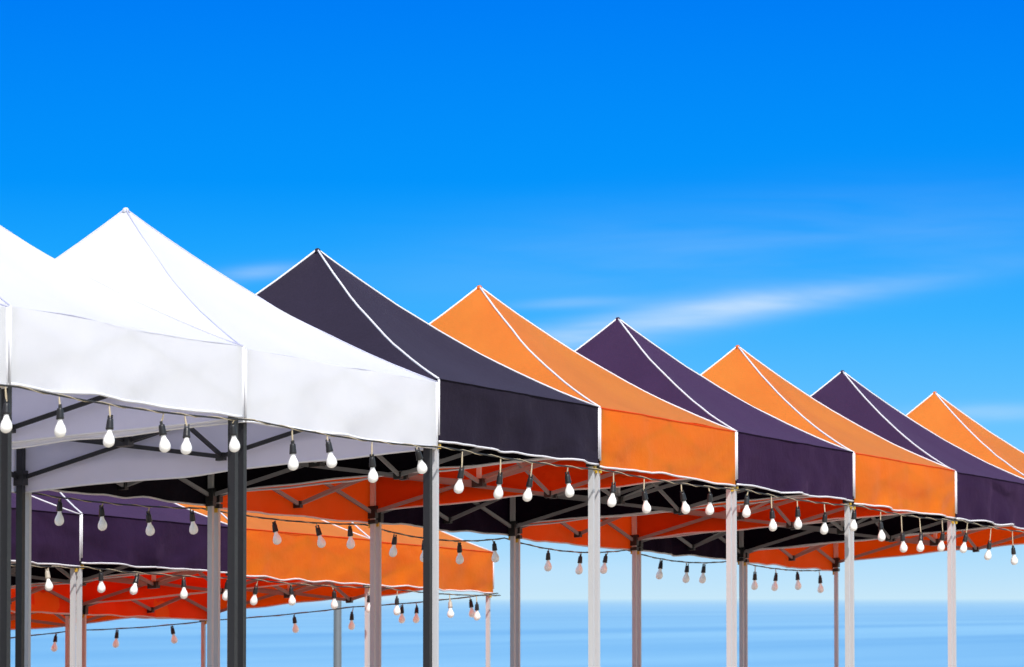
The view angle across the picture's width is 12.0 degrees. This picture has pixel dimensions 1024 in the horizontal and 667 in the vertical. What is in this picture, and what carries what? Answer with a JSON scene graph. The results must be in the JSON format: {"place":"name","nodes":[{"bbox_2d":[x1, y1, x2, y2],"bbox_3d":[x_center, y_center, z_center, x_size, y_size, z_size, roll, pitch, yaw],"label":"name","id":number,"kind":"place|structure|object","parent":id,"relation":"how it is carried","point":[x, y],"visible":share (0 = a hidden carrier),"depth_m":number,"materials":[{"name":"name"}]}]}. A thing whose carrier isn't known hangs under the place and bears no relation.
{"place":"outdoors","nodes":[
{"label":"outdoors","id":0,"kind":"place"},
{"bbox_2d":[333,600,341,666],"bbox_3d":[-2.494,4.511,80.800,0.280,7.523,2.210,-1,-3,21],"label":"tent pole","id":1,"kind":"object","parent":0,"point":[337,655],"visible":0.09,"depth_m":79.80,"materials":[{"name":"grey metal"}]},
{"bbox_2d":[0,0,1023,598],"label":"sky","id":2,"kind":"structure","parent":0,"point":[817,189],"materials":[{"name":"blue"}]},
{"bbox_2d":[10,599,1023,666],"bbox_3d":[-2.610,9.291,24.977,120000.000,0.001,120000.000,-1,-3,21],"label":"sea water","id":3,"kind":"structure","parent":0,"point":[800,632],"depth_m":1025.93,"materials":[{"name":"blue liquid"}]},
{"bbox_3d":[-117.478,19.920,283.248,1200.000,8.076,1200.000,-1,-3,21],"label":"beach","id":4,"kind":"structure","parent":0,"visible":0},
{"bbox_2d":[0,303,8,549],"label":"tent","id":5,"kind":"object","parent":4,"relation":"on","point":[4,335],"visible":1,"depth_m":25.43,"materials":[{"name":"white fabric"}]},
{"bbox_2d":[11,588,69,666],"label":"tent","id":6,"kind":"object","parent":4,"relation":"on","point":[46,602],"visible":0.3,"depth_m":44.72,"materials":[{"name":"orange fabric"}]},
{"bbox_2d":[11,493,80,666],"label":"tent","id":7,"kind":"object","parent":4,"relation":"on","point":[52,543],"visible":0.66,"depth_m":38.20,"materials":[{"name":"purple fabric"}]},
{"bbox_2d":[11,599,206,666],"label":"tent","id":8,"kind":"object","parent":4,"relation":"on","point":[42,621],"visible":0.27,"depth_m":48.37,"materials":[{"name":"orange fabric"}]},
{"bbox_2d":[11,490,227,666],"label":"tent","id":9,"kind":"object","parent":4,"relation":"on","point":[123,541],"visible":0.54,"depth_m":39.87,"materials":[{"name":"purple fabric"}]},
{"bbox_2d":[11,564,500,619],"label":"string lights","id":10,"kind":"object","parent":9,"relation":"hanging from","point":[183,593],"visible":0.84,"depth_m":41.59,"materials":[{"name":"white glass"}]},
{"bbox_2d":[0,225,244,666],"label":"tent","id":11,"kind":"object","parent":4,"relation":"on","point":[74,333],"visible":0.95,"depth_m":27.32,"materials":[{"name":"white fabric"}]},
{"bbox_2d":[11,503,369,666],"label":"tent","id":12,"kind":"object","parent":4,"relation":"on","point":[297,554],"visible":0.39,"depth_m":43.35,"materials":[{"name":"orange fabric"}]},
{"bbox_2d":[11,207,437,666],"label":"tent","id":13,"kind":"object","parent":4,"relation":"on","point":[299,374],"visible":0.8,"depth_m":30.18,"materials":[{"name":"white fabric"}]},
{"bbox_2d":[0,384,1023,564],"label":"string lights","id":14,"kind":"object","parent":13,"relation":"hanging from","point":[109,439],"visible":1,"depth_m":31.28,"materials":[{"name":"white glass"}]},
{"bbox_2d":[82,520,493,666],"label":"tent","id":15,"kind":"object","parent":4,"relation":"on","point":[402,569],"visible":0.32,"depth_m":46.29,"materials":[{"name":"orange fabric"}]},
{"bbox_2d":[11,593,497,651],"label":"string lights","id":16,"kind":"object","parent":15,"relation":"hanging from","point":[174,639],"visible":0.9,"depth_m":47.70,"materials":[{"name":"black"}]},
{"bbox_2d":[24,248,599,666],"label":"tent","id":17,"kind":"object","parent":4,"relation":"on","point":[487,405],"visible":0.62,"depth_m":32.87,"materials":[{"name":"fabric"}]},
{"bbox_2d":[32,492,823,592],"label":"string lights","id":18,"kind":"object","parent":17,"relation":"hanging from","point":[150,529],"visible":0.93,"depth_m":38.27,"materials":[{"name":"black"}]},
{"bbox_2d":[214,285,736,666],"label":"tent","id":19,"kind":"object","parent":4,"relation":"on","point":[643,433],"visible":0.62,"depth_m":35.78,"materials":[{"name":"orange fabric"}]},
{"bbox_2d":[376,317,853,666],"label":"tent","id":20,"kind":"object","parent":4,"relation":"on","point":[777,456],"visible":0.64,"depth_m":38.55,"materials":[{"name":"purple fabric"}]},
{"bbox_2d":[516,345,955,666],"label":"tent","id":21,"kind":"object","parent":4,"relation":"on","point":[889,476],"visible":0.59,"depth_m":41.36,"materials":[{"name":"orange fabric"}]},
{"bbox_2d":[637,370,1023,666],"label":"tent","id":22,"kind":"object","parent":4,"relation":"on","point":[988,494],"visible":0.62,"depth_m":44.10,"materials":[{"name":"purple fabric"}]},
{"bbox_2d":[744,391,1023,666],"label":"tent","id":23,"kind":"object","parent":4,"relation":"on","point":[934,412],"visible":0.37,"depth_m":47.11,"materials":[{"name":"orange fabric"}]}
]}

